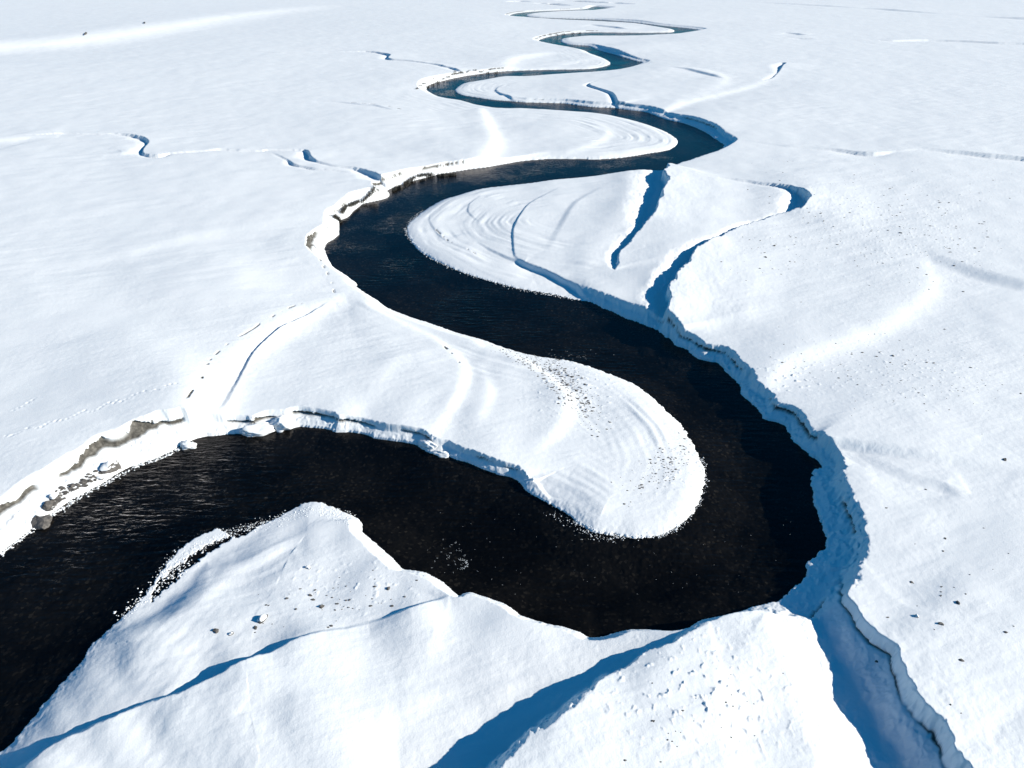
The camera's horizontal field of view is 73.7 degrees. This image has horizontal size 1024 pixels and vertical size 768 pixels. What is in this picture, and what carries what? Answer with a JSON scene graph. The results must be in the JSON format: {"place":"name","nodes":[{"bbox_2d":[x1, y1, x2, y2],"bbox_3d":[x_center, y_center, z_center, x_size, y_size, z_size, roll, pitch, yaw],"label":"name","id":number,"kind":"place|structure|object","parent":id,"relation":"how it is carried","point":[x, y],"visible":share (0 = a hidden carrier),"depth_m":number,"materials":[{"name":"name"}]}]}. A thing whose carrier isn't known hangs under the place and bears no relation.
{"place":"outdoors","nodes":[
{"label":"outdoors","id":0,"kind":"place"},
{"bbox_2d":[392,184,400,191],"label":"grass tussock","id":1,"kind":"object","parent":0,"point":[398,186],"depth_m":210.51,"materials":[{"name":"plant"}]},
{"bbox_2d":[403,175,415,183],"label":"grass tussock","id":2,"kind":"object","parent":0,"point":[407,181],"depth_m":217.48,"materials":[{"name":"plant"}]},
{"bbox_2d":[0,1,826,751],"bbox_3d":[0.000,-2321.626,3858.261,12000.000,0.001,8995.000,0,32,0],"label":"river","id":3,"kind":"structure","parent":0,"point":[86,565],"depth_m":88.96,"materials":[{"name":"liquid"}]},
{"bbox_2d":[0,211,708,618],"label":"ice rubble","id":4,"kind":"object","parent":3,"relation":"on","point":[170,567],"visible":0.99,"depth_m":85.72,"materials":[{"name":"white ice"}]},
{"bbox_2d":[417,172,434,177],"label":"grass tussock","id":5,"kind":"object","parent":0,"point":[428,174],"depth_m":222.15,"materials":[{"name":"grey plant"}]},
{"bbox_2d":[436,173,455,176],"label":"grass tussock","id":6,"kind":"object","parent":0,"point":[443,174],"depth_m":223.78,"materials":[{"name":"brown plant"}]},
{"bbox_2d":[0,0,1023,767],"bbox_3d":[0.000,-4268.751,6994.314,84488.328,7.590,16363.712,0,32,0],"label":"snow ground","id":7,"kind":"structure","parent":0,"point":[182,182],"depth_m":120.87,"materials":[{"name":"white snow"}]},
{"bbox_2d":[31,514,52,528],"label":"boulder","id":8,"kind":"object","parent":7,"relation":"on","point":[40,522],"visible":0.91,"depth_m":85.12,"materials":[{"name":"stone"}]},
{"bbox_2d":[41,500,53,509],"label":"boulder","id":9,"kind":"object","parent":7,"relation":"on","point":[47,505],"visible":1,"depth_m":87.10,"materials":[{"name":"stone"}]},
{"bbox_2d":[49,493,59,500],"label":"boulder","id":10,"kind":"object","parent":7,"relation":"on","point":[53,496],"visible":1,"depth_m":88.13,"materials":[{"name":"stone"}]},
{"bbox_2d":[99,460,121,473],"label":"boulder","id":11,"kind":"object","parent":7,"relation":"on","point":[110,466],"visible":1,"depth_m":93.15,"materials":[{"name":"stone"}]},
{"bbox_2d":[180,440,196,449],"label":"snow block","id":12,"kind":"object","parent":7,"relation":"on","point":[186,444],"depth_m":98.61,"materials":[{"name":"white snow"}]},
{"bbox_2d":[239,422,274,435],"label":"snow block","id":13,"kind":"object","parent":7,"relation":"on","point":[261,429],"depth_m":101.10,"materials":[{"name":"white snow"}]},
{"bbox_2d":[257,614,267,623],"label":"boulder","id":14,"kind":"object","parent":7,"relation":"on","point":[261,618],"visible":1,"depth_m":70.75,"materials":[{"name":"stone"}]},
{"bbox_2d":[269,415,291,432],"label":"snow block","id":15,"kind":"object","parent":7,"relation":"on","point":[280,423],"depth_m":102.20,"materials":[{"name":"white snow"}]},
{"bbox_2d":[332,213,341,221],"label":"grass tussock","id":16,"kind":"object","parent":7,"relation":"on","point":[338,218],"depth_m":184.29,"materials":[{"name":"grey plant"}]},
{"bbox_2d":[340,203,347,213],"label":"grass tussock","id":17,"kind":"object","parent":7,"relation":"on","point":[343,209],"depth_m":189.22,"materials":[{"name":"grey plant"}]},
{"bbox_2d":[347,200,360,206],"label":"grass tussock","id":18,"kind":"object","parent":7,"relation":"on","point":[351,204],"depth_m":194.43,"materials":[{"name":"grey plant"}]},
{"bbox_2d":[361,185,376,202],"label":"grass tussock","id":19,"kind":"object","parent":7,"relation":"on","point":[367,196],"depth_m":200.55,"materials":[{"name":"grey plant"}]},
{"bbox_2d":[418,440,436,448],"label":"snow block","id":20,"kind":"object","parent":7,"relation":"on","point":[427,444],"depth_m":97.86,"materials":[{"name":"white snow"}]},
{"bbox_2d":[432,450,449,457],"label":"snow block","id":21,"kind":"object","parent":7,"relation":"on","point":[443,454],"depth_m":97.06,"materials":[{"name":"white snow"}]},
{"bbox_2d":[52,174,1014,732],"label":"gravel","id":22,"kind":"structure","parent":7,"relation":"on","point":[592,396],"depth_m":110.15,"materials":[{"name":"stone"}]}
]}

